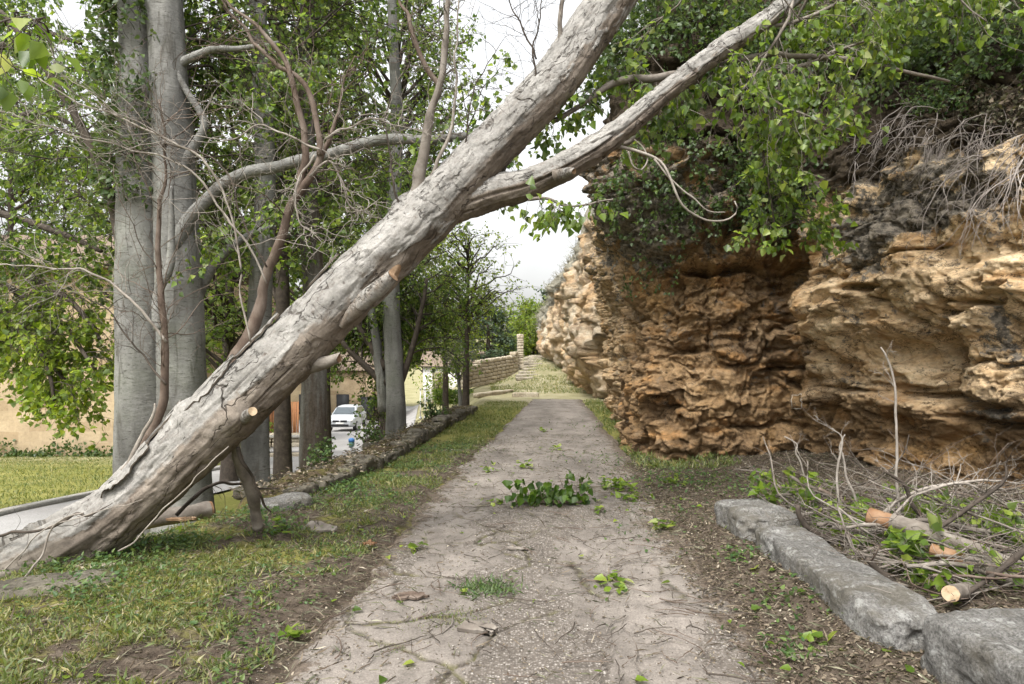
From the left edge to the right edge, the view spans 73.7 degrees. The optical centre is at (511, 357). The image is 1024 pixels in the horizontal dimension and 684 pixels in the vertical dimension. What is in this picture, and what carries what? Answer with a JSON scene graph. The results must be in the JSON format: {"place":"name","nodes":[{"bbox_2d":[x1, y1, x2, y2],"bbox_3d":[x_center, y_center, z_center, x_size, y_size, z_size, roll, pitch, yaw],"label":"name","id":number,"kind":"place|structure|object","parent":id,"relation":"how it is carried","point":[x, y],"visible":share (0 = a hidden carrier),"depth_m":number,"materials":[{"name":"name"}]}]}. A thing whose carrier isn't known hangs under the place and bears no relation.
{"place":"outdoors","nodes":[
{"label":"outdoors","id":0,"kind":"place"},
{"bbox_2d":[0,455,220,508],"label":"lawn grass","id":1,"kind":"structure","parent":0,"point":[49,469],"depth_m":18.63,"materials":[{"name":"plant"}]},
{"bbox_2d":[0,404,419,533],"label":"road","id":2,"kind":"structure","parent":0,"point":[10,522],"depth_m":17.92,"materials":[{"name":"asphalt"}]},
{"bbox_2d":[269,433,299,446],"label":"wall","id":3,"kind":"structure","parent":2,"relation":"on","point":[295,439],"depth_m":25.76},
{"bbox_2d":[331,404,366,429],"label":"parked car","id":4,"kind":"object","parent":2,"relation":"on","point":[342,415],"visible":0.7,"depth_m":43.95,"materials":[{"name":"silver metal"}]},
{"bbox_2d":[0,0,646,348],"label":"sky","id":5,"kind":"structure","parent":0,"point":[539,259],"materials":[{"name":"white"}]},
{"bbox_2d":[421,351,483,401],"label":"house","id":6,"kind":"structure","parent":0,"point":[434,361],"depth_m":49.50,"materials":[{"name":"tile"}]},
{"bbox_2d":[0,339,1023,683],"bbox_3d":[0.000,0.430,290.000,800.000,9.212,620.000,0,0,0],"label":"ground","id":7,"kind":"structure","parent":0,"point":[232,503],"depth_m":4.75,"materials":[{"name":"plant"}]},
{"bbox_2d":[0,14,101,235],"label":"leafy tree","id":8,"kind":"object","parent":7,"relation":"on","point":[26,202],"visible":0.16,"depth_m":38.55,"materials":[{"name":"green plant"}]},
{"bbox_2d":[0,434,112,457],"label":"weed strip","id":9,"kind":"object","parent":7,"relation":"on","point":[38,453],"visible":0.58,"depth_m":24.64,"materials":[{"name":"green plant"}]},
{"bbox_2d":[0,164,112,235],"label":"leafy tree","id":10,"kind":"object","parent":7,"relation":"on","point":[67,228],"visible":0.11,"depth_m":40.93,"materials":[{"name":"green plant"}]},
{"bbox_2d":[0,0,116,450],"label":"poplar tree","id":11,"kind":"object","parent":7,"relation":"on","point":[51,391],"visible":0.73,"depth_m":10.25,"materials":[{"name":"green plant"}]},
{"bbox_2d":[0,569,118,600],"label":"edging stone","id":12,"kind":"object","parent":7,"relation":"on","point":[37,583],"visible":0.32,"depth_m":4.41,"materials":[{"name":"stone"}]},
{"bbox_2d":[0,465,219,515],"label":"kerb","id":13,"kind":"structure","parent":7,"relation":"on","point":[18,508],"depth_m":13.05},
{"bbox_2d":[29,114,242,372],"bbox_3d":[-10.257,-2.326,19.465,5.439,11.430,6.294,0,0,0],"label":"leafy tree","id":14,"kind":"object","parent":7,"relation":"on","point":[106,264],"visible":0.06,"depth_m":18.75,"materials":[{"name":"plant"}]},
{"bbox_2d":[0,235,293,456],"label":"sandstone building","id":15,"kind":"structure","parent":7,"relation":"on","point":[26,436],"depth_m":25.00,"materials":[{"name":"stone"}]},
{"bbox_2d":[146,501,214,529],"bbox_3d":[-3.130,1.467,6.332,0.676,0.203,0.183,0,0,-38],"label":"cut log","id":16,"kind":"object","parent":7,"relation":"on","point":[202,510],"visible":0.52,"depth_m":6.33,"materials":[{"name":"wood"}]},
{"bbox_2d":[101,100,341,481],"bbox_3d":[-6.888,-1.957,16.973,5.000,10.326,6.032,0,0,0],"label":"leafy tree","id":17,"kind":"object","parent":7,"relation":"on","point":[225,333],"visible":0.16,"depth_m":16.39,"materials":[{"name":"plant"}]},
{"bbox_2d":[81,0,438,501],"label":"poplar tree","id":18,"kind":"object","parent":7,"relation":"on","point":[255,448],"visible":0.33,"depth_m":9.84,"materials":[{"name":"green plant"}]},
{"bbox_2d":[269,402,298,432],"bbox_3d":[-10.024,2.832,30.008,1.306,2.417,0.155,0,0,0],"label":"board fence","id":19,"kind":"object","parent":7,"relation":"on","point":[295,410],"visible":0.21,"depth_m":30.00,"materials":[{"name":"orange wood"}]},
{"bbox_2d":[260,492,312,511],"bbox_3d":[-2.321,1.540,6.957,0.549,0.302,0.403,0,0,-34],"label":"stone","id":20,"kind":"object","parent":7,"relation":"on","point":[285,500],"visible":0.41,"depth_m":6.86,"materials":[{"name":"stone"}]},
{"bbox_2d":[0,0,576,537],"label":"poplar tree","id":21,"kind":"object","parent":7,"relation":"on","point":[152,28],"visible":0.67,"depth_m":8.26,"materials":[{"name":"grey plant"}]},
{"bbox_2d":[277,623,311,641],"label":"leafy twig","id":22,"kind":"object","parent":7,"relation":"on","point":[289,631],"visible":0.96,"depth_m":3.85,"materials":[{"name":"green plant"}]},
{"bbox_2d":[186,0,410,480],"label":"leafy tree","id":23,"kind":"object","parent":7,"relation":"on","point":[282,452],"visible":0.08,"depth_m":14.37,"materials":[{"name":"plant"}]},
{"bbox_2d":[302,521,337,532],"bbox_3d":[-1.728,1.516,6.132,0.384,0.032,0.185,-6,18,17],"label":"bark slab","id":24,"kind":"object","parent":7,"relation":"on","point":[325,527],"depth_m":6.10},
{"bbox_2d":[234,101,410,461],"bbox_3d":[-6.105,-2.478,21.609,6.086,11.978,6.298,0,0,18],"label":"leafy tree","id":25,"kind":"object","parent":7,"relation":"on","point":[329,434],"visible":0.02,"depth_m":21.87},
{"bbox_2d":[313,429,336,460],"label":"weed plant","id":26,"kind":"object","parent":7,"relation":"on","point":[322,447],"visible":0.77,"depth_m":9.88,"materials":[{"name":"green plant"}]},
{"bbox_2d":[291,352,378,419],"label":"house","id":27,"kind":"structure","parent":7,"relation":"on","point":[342,396],"depth_m":54.50,"materials":[{"name":"stone"}]},
{"bbox_2d":[336,394,348,406],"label":"window","id":28,"kind":"structure","parent":27,"relation":"in","point":[341,399],"depth_m":54.45,"materials":[{"name":"grey glass"}]},
{"bbox_2d":[200,0,473,470],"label":"poplar tree","id":29,"kind":"object","parent":7,"relation":"on","point":[313,410],"visible":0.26,"depth_m":11.14,"materials":[{"name":"green plant"}]},
{"bbox_2d":[233,405,477,512],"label":"stone wall","id":30,"kind":"structure","parent":7,"relation":"on","point":[390,457],"depth_m":9.29,"materials":[{"name":"stone"}]},
{"bbox_2d":[303,444,333,465],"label":"weed plant","id":31,"kind":"object","parent":30,"relation":"on","point":[316,455],"visible":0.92,"depth_m":8.98,"materials":[{"name":"green plant"}]},
{"bbox_2d":[348,423,383,442],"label":"weed plant","id":32,"kind":"object","parent":30,"relation":"on","point":[374,437],"visible":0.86,"depth_m":11.50,"materials":[{"name":"green plant"}]},
{"bbox_2d":[416,399,451,421],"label":"weed plant","id":33,"kind":"object","parent":30,"relation":"on","point":[430,412],"visible":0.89,"depth_m":15.52,"materials":[{"name":"green plant"}]},
{"bbox_2d":[340,323,385,445],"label":"shrub","id":34,"kind":"object","parent":7,"relation":"on","point":[374,396],"visible":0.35,"depth_m":15.84,"materials":[{"name":"green plant"}]},
{"bbox_2d":[347,395,384,442],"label":"shrub","id":35,"kind":"object","parent":7,"relation":"on","point":[369,407],"visible":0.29,"depth_m":14.51,"materials":[{"name":"green plant"}]},
{"bbox_2d":[0,355,741,683],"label":"grass","id":36,"kind":"structure","parent":7,"relation":"on","point":[206,559],"depth_m":4.61,"materials":[{"name":"plant"}]},
{"bbox_2d":[273,0,499,435],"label":"poplar tree","id":37,"kind":"object","parent":7,"relation":"on","point":[388,374],"visible":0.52,"depth_m":15.37,"materials":[{"name":"green plant"}]},
{"bbox_2d":[320,0,485,364],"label":"leafy tree","id":38,"kind":"object","parent":7,"relation":"on","point":[424,89],"visible":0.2,"depth_m":18.60,"materials":[{"name":"green plant"}]},
{"bbox_2d":[334,126,474,434],"bbox_3d":[-4.764,-2.655,27.219,6.660,12.943,6.418,0,0,0],"label":"leafy tree","id":39,"kind":"object","parent":7,"relation":"on","point":[427,258],"visible":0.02,"depth_m":26.81,"materials":[{"name":"green plant"}]},
{"bbox_2d":[1,418,831,683],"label":"weeds","id":40,"kind":"object","parent":7,"relation":"on","point":[106,560],"visible":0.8,"depth_m":5.07,"materials":[{"name":"green plant"}]},
{"bbox_2d":[412,355,456,410],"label":"gate pillar","id":41,"kind":"structure","parent":7,"relation":"on","point":[436,384],"depth_m":35.69,"materials":[{"name":"stone"}]},
{"bbox_2d":[403,297,476,380],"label":"leafy tree","id":42,"kind":"object","parent":7,"relation":"on","point":[417,355],"visible":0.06,"depth_m":67.03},
{"bbox_2d":[403,242,502,412],"bbox_3d":[-3.091,-1.201,30.746,5.677,8.333,6.185,0,0,0],"label":"leafy tree","id":43,"kind":"object","parent":7,"relation":"on","point":[445,397],"visible":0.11,"depth_m":30.72,"materials":[{"name":"green plant"}]},
{"bbox_2d":[432,388,473,404],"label":"hedge","id":44,"kind":"object","parent":7,"relation":"on","point":[453,395],"visible":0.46,"depth_m":32.79,"materials":[{"name":"green plant"}]},
{"bbox_2d":[424,332,484,405],"bbox_3d":[-2.137,0.729,24.385,2.422,3.413,2.336,0,0,0],"label":"leafy tree","id":45,"kind":"object","parent":7,"relation":"on","point":[450,359],"visible":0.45,"depth_m":24.30,"materials":[{"name":"green plant"}]},
{"bbox_2d":[417,221,541,405],"bbox_3d":[-1.343,-1.408,22.815,4.216,6.869,4.183,0,0,-29],"label":"leafy tree","id":46,"kind":"object","parent":7,"relation":"on","point":[466,389],"visible":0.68,"depth_m":22.39,"materials":[{"name":"green plant"}]},
{"bbox_2d":[448,303,516,386],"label":"conifer tree","id":47,"kind":"object","parent":7,"relation":"on","point":[490,351],"visible":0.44,"depth_m":46.48,"materials":[{"name":"plant"}]},
{"bbox_2d":[460,351,518,387],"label":"stone wall","id":48,"kind":"structure","parent":7,"relation":"on","point":[496,369],"depth_m":36.37,"materials":[{"name":"stone"}]},
{"bbox_2d":[473,389,513,397],"bbox_3d":[-0.727,1.475,28.502,0.293,0.239,3.632,0,0,24],"label":"edging stone","id":49,"kind":"object","parent":7,"relation":"on","point":[488,393],"visible":0.75,"depth_m":27.98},
{"bbox_2d":[477,297,533,357],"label":"leafy tree","id":50,"kind":"object","parent":7,"relation":"on","point":[511,313],"visible":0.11,"depth_m":57.53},
{"bbox_2d":[0,0,1023,577],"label":"fallen tree","id":51,"kind":"object","parent":7,"relation":"on","point":[248,386],"visible":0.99,"depth_m":5.53,"materials":[{"name":"wood"}]},
{"bbox_2d":[0,405,1023,683],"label":"leaf litter","id":52,"kind":"object","parent":7,"relation":"on","point":[734,589],"visible":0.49,"depth_m":4.62,"materials":[{"name":"plant"}]},
{"bbox_2d":[517,334,523,370],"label":"stone pillar","id":53,"kind":"structure","parent":7,"relation":"on","point":[520,344],"depth_m":39.09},
{"bbox_2d":[503,293,547,355],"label":"leafy tree","id":54,"kind":"object","parent":7,"relation":"on","point":[529,346],"visible":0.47,"depth_m":51.27,"materials":[{"name":"green plant"}]},
{"bbox_2d":[515,355,543,380],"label":"stone steps","id":55,"kind":"structure","parent":7,"relation":"on","point":[526,363],"depth_m":38.76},
{"bbox_2d":[536,205,607,398],"bbox_3d":[7.032,-4.200,39.896,14.327,13.600,38.710,0,0,15],"label":"rock face","id":56,"kind":"object","parent":7,"relation":"on","point":[571,337],"visible":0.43,"depth_m":28.73},
{"bbox_2d":[531,198,588,329],"bbox_3d":[2.850,-4.016,38.125,4.990,5.321,24.544,0,0,7],"label":"dry scrub","id":57,"kind":"object","parent":56,"relation":"on","point":[556,273],"visible":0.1,"depth_m":36.32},
{"bbox_2d":[714,498,799,543],"bbox_3d":[2.138,1.481,6.008,0.552,0.420,0.834,0,0,-3],"label":"kerb stone","id":58,"kind":"object","parent":7,"relation":"on","point":[742,518],"visible":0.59,"depth_m":5.76,"materials":[{"name":"stone"}]},
{"bbox_2d":[748,463,841,513],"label":"leafy branch","id":59,"kind":"object","parent":7,"relation":"on","point":[760,486],"visible":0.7,"depth_m":6.39,"materials":[{"name":"green plant"}]},
{"bbox_2d":[767,504,866,548],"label":"dead branch","id":60,"kind":"object","parent":7,"relation":"on","point":[803,523],"visible":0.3,"depth_m":5.38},
{"bbox_2d":[799,631,845,651],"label":"leafy twig","id":61,"kind":"object","parent":7,"relation":"on","point":[809,636],"visible":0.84,"depth_m":3.74,"materials":[{"name":"green plant"}]},
{"bbox_2d":[801,398,861,505],"bbox_3d":[2.830,0.943,5.978,0.371,1.208,0.488,0,0,-18],"label":"dead branch","id":62,"kind":"object","parent":7,"relation":"on","point":[837,468],"visible":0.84,"depth_m":5.99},
{"bbox_2d":[798,486,874,535],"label":"leafy branch","id":63,"kind":"object","parent":7,"relation":"on","point":[809,496],"visible":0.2,"depth_m":6.09,"materials":[{"name":"green plant"}]},
{"bbox_2d":[755,525,936,651],"bbox_3d":[2.128,1.504,4.567,0.479,0.377,1.981,0,0,1],"label":"kerb stone","id":64,"kind":"object","parent":7,"relation":"on","point":[896,616],"visible":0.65,"depth_m":4.02,"materials":[{"name":"stone"}]},
{"bbox_2d":[720,427,1023,608],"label":"brushwood","id":65,"kind":"object","parent":7,"relation":"on","point":[1004,576],"visible":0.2,"depth_m":5.32,"materials":[{"name":"brown plant"}]},
{"bbox_2d":[893,462,1023,538],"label":"dead branch","id":66,"kind":"object","parent":65,"relation":"on","point":[941,486],"visible":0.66,"depth_m":5.19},
{"bbox_2d":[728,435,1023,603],"bbox_3d":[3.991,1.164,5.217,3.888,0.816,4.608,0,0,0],"label":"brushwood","id":67,"kind":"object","parent":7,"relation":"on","point":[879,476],"visible":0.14,"depth_m":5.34,"materials":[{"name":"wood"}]},
{"bbox_2d":[869,340,900,513],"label":"dead branch","id":68,"kind":"object","parent":7,"relation":"on","point":[895,468],"visible":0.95,"depth_m":5.59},
{"bbox_2d":[747,437,1023,606],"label":"brushwood","id":69,"kind":"object","parent":7,"relation":"on","point":[978,592],"visible":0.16,"depth_m":5.15,"materials":[{"name":"wood"}]},
{"bbox_2d":[839,488,996,550],"bbox_3d":[3.111,1.258,5.118,1.366,0.607,0.738,0,0,0],"label":"dead branch","id":70,"kind":"object","parent":69,"relation":"on","point":[853,521],"visible":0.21,"depth_m":5.09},
{"bbox_2d":[865,508,1023,574],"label":"cut log","id":71,"kind":"object","parent":69,"relation":"on","point":[879,514],"visible":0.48,"depth_m":4.82,"materials":[{"name":"brown wood"}]},
{"bbox_2d":[878,426,1023,564],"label":"dead branch","id":72,"kind":"object","parent":69,"relation":"on","point":[961,512],"visible":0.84,"depth_m":4.89,"materials":[{"name":"wood"}]},
{"bbox_2d":[865,552,910,581],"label":"dead branch","id":73,"kind":"object","parent":7,"relation":"on","point":[873,564],"visible":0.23,"depth_m":4.49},
{"bbox_2d":[849,525,937,563],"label":"leafy branch","id":74,"kind":"object","parent":7,"relation":"on","point":[885,534],"visible":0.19,"depth_m":5.00,"materials":[{"name":"green plant"}]},
{"bbox_2d":[767,481,1023,604],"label":"cut foliage","id":75,"kind":"object","parent":7,"relation":"on","point":[938,582],"visible":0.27,"depth_m":4.67,"materials":[{"name":"green plant"}]},
{"bbox_2d":[839,434,856,501],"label":"dead branch","id":76,"kind":"object","parent":75,"relation":"on","point":[846,477],"visible":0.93,"depth_m":6.00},
{"bbox_2d":[883,470,934,523],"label":"dead branch","id":77,"kind":"object","parent":7,"relation":"on","point":[908,495],"visible":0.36,"depth_m":5.49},
{"bbox_2d":[877,512,972,585],"bbox_3d":[2.778,1.359,4.586,0.562,0.609,0.481,0,0,43],"label":"leafy branch","id":78,"kind":"object","parent":7,"relation":"on","point":[905,540],"visible":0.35,"depth_m":4.60,"materials":[{"name":"green plant"}]},
{"bbox_2d":[832,482,1023,544],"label":"dead branch","id":79,"kind":"object","parent":7,"relation":"on","point":[955,525],"visible":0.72,"depth_m":4.98,"materials":[{"name":"wood"}]},
{"bbox_2d":[891,487,1002,539],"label":"leafy branch","id":80,"kind":"object","parent":7,"relation":"on","point":[925,511],"visible":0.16,"depth_m":5.59,"materials":[{"name":"green plant"}]},
{"bbox_2d":[875,444,1023,517],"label":"dead branch","id":81,"kind":"object","parent":7,"relation":"on","point":[977,480],"visible":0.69,"depth_m":5.60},
{"bbox_2d":[941,581,984,601],"bbox_3d":[3.184,1.502,4.572,1.816,0.369,0.097,0,0,-44],"label":"cut log","id":82,"kind":"object","parent":7,"relation":"on","point":[955,589],"visible":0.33,"depth_m":3.97,"materials":[{"name":"wood"}]},
{"bbox_2d":[970,504,1023,593],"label":"dead branch","id":83,"kind":"object","parent":82,"relation":"on","point":[1010,561],"visible":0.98,"depth_m":4.09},
{"bbox_2d":[906,520,1023,591],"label":"dead branch","id":84,"kind":"object","parent":7,"relation":"on","point":[939,563],"visible":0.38,"depth_m":4.29,"materials":[{"name":"wood"}]},
{"bbox_2d":[920,607,1023,683],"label":"kerb stone","id":85,"kind":"object","parent":7,"relation":"on","point":[977,646],"visible":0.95,"depth_m":3.11,"materials":[{"name":"stone"}]},
{"bbox_2d":[929,543,1023,587],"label":"cut log","id":86,"kind":"object","parent":7,"relation":"on","point":[939,550],"visible":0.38,"depth_m":4.48,"materials":[{"name":"wood"}]},
{"bbox_2d":[971,502,1023,548],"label":"leafy branch","id":87,"kind":"object","parent":7,"relation":"on","point":[1009,512],"visible":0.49,"depth_m":5.05,"materials":[{"name":"green plant"}]},
{"bbox_2d":[255,399,800,683],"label":"path","id":88,"kind":"structure","parent":0,"point":[560,415],"depth_m":4.58,"materials":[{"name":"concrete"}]},
{"bbox_2d":[391,591,428,599],"bbox_3d":[-0.663,1.555,4.465,0.245,0.024,0.088,0,11,-3],"label":"bark slab","id":89,"kind":"object","parent":88,"relation":"on","point":[411,595],"depth_m":4.45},
{"bbox_2d":[383,598,520,643],"bbox_3d":[-0.411,1.568,4.117,0.574,0.033,0.942,0,0,33],"label":"grass tuft","id":90,"kind":"object","parent":88,"relation":"on","point":[441,613],"visible":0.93,"depth_m":4.15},
{"bbox_2d":[14,449,914,683],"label":"loose leaves","id":91,"kind":"object","parent":88,"relation":"on","point":[911,669],"visible":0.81,"depth_m":4.23,"materials":[{"name":"green plant"}]},
{"bbox_2d":[457,620,497,635],"bbox_3d":[-0.197,1.551,3.932,0.235,0.030,0.101,0,14,6],"label":"bark slab","id":92,"kind":"object","parent":88,"relation":"on","point":[473,627],"depth_m":3.91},
{"bbox_2d":[443,572,534,600],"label":"grass tuft","id":93,"kind":"object","parent":88,"relation":"on","point":[494,587],"visible":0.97,"depth_m":4.65,"materials":[{"name":"green plant"}]},
{"bbox_2d":[501,470,595,507],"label":"leafy twig","id":94,"kind":"object","parent":88,"relation":"on","point":[555,495],"visible":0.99,"depth_m":7.31,"materials":[{"name":"green plant"}]},
{"bbox_2d":[579,570,633,593],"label":"leafy twig","id":95,"kind":"object","parent":88,"relation":"on","point":[600,577],"visible":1,"depth_m":4.79,"materials":[{"name":"green plant"}]},
{"bbox_2d":[586,475,637,492],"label":"leafy twig","id":96,"kind":"object","parent":88,"relation":"on","point":[607,483],"visible":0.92,"depth_m":8.21,"materials":[{"name":"green plant"}]},
{"bbox_2d":[615,487,653,501],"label":"leafy twig","id":97,"kind":"object","parent":88,"relation":"on","point":[619,495],"visible":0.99,"depth_m":7.60,"materials":[{"name":"green plant"}]},
{"bbox_2d":[579,0,1023,489],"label":"cliff","id":98,"kind":"structure","parent":0,"point":[720,351],"depth_m":9.33,"materials":[{"name":"stone"}]},
{"bbox_2d":[590,89,724,248],"bbox_3d":[3.614,-4.606,18.040,3.066,6.071,17.611,0,0,15],"label":"ivy","id":99,"kind":"object","parent":98,"relation":"attached to","point":[664,189],"visible":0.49,"depth_m":9.84,"materials":[{"name":"green plant"}]},
{"bbox_2d":[576,0,739,109],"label":"shrub","id":100,"kind":"object","parent":98,"relation":"on","point":[608,54],"visible":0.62,"depth_m":10.21,"materials":[{"name":"green plant"}]},
{"bbox_2d":[618,203,709,300],"bbox_3d":[3.084,-3.137,17.952,1.268,4.461,16.590,0,0,6],"label":"ivy","id":101,"kind":"object","parent":98,"relation":"attached to","point":[643,258],"visible":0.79,"depth_m":10.44,"materials":[{"name":"green plant"}]},
{"bbox_2d":[662,0,854,104],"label":"shrub","id":102,"kind":"object","parent":98,"relation":"on","point":[746,14],"visible":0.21,"depth_m":10.07,"materials":[{"name":"green plant"}]},
{"bbox_2d":[691,121,828,245],"bbox_3d":[5.764,-5.147,17.429,1.950,7.032,17.067,0,0,16],"label":"ivy","id":103,"kind":"object","parent":98,"relation":"attached to","point":[745,203],"visible":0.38,"depth_m":9.81,"materials":[{"name":"green plant"}]},
{"bbox_2d":[824,119,897,195],"bbox_3d":[4.692,-2.443,9.293,0.768,1.779,1.855,0,0,0],"label":"root tangle","id":104,"kind":"object","parent":98,"relation":"hanging from","point":[866,162],"visible":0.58,"depth_m":9.00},
{"bbox_2d":[779,0,986,111],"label":"shrub","id":105,"kind":"object","parent":98,"relation":"on","point":[914,41],"visible":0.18,"depth_m":9.16,"materials":[{"name":"green plant"}]},
{"bbox_2d":[848,57,978,207],"bbox_3d":[4.834,-2.652,8.385,1.578,1.805,1.826,0,0,-20],"label":"root tangle","id":106,"kind":"object","parent":98,"relation":"hanging from","point":[903,117],"visible":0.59,"depth_m":8.39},
{"bbox_2d":[903,137,944,198],"bbox_3d":[4.890,-2.258,8.043,0.355,0.836,0.365,0,0,-16],"label":"root tangle","id":107,"kind":"object","parent":98,"relation":"hanging from","point":[927,151],"visible":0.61,"depth_m":7.98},
{"bbox_2d":[889,61,985,122],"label":"shrub","id":108,"kind":"object","parent":98,"relation":"on","point":[938,97],"visible":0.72,"depth_m":8.28,"materials":[{"name":"green plant"}]},
{"bbox_2d":[879,0,1023,112],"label":"shrub","id":109,"kind":"object","parent":98,"relation":"on","point":[978,60],"visible":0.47,"depth_m":7.70,"materials":[{"name":"green plant"}]},
{"bbox_2d":[892,106,1023,264],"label":"root tangle","id":110,"kind":"object","parent":98,"relation":"hanging from","point":[1012,177],"visible":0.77,"depth_m":7.14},
{"bbox_2d":[938,73,1023,144],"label":"shrub","id":111,"kind":"object","parent":98,"relation":"on","point":[994,101],"visible":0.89,"depth_m":7.54,"materials":[{"name":"green plant"}]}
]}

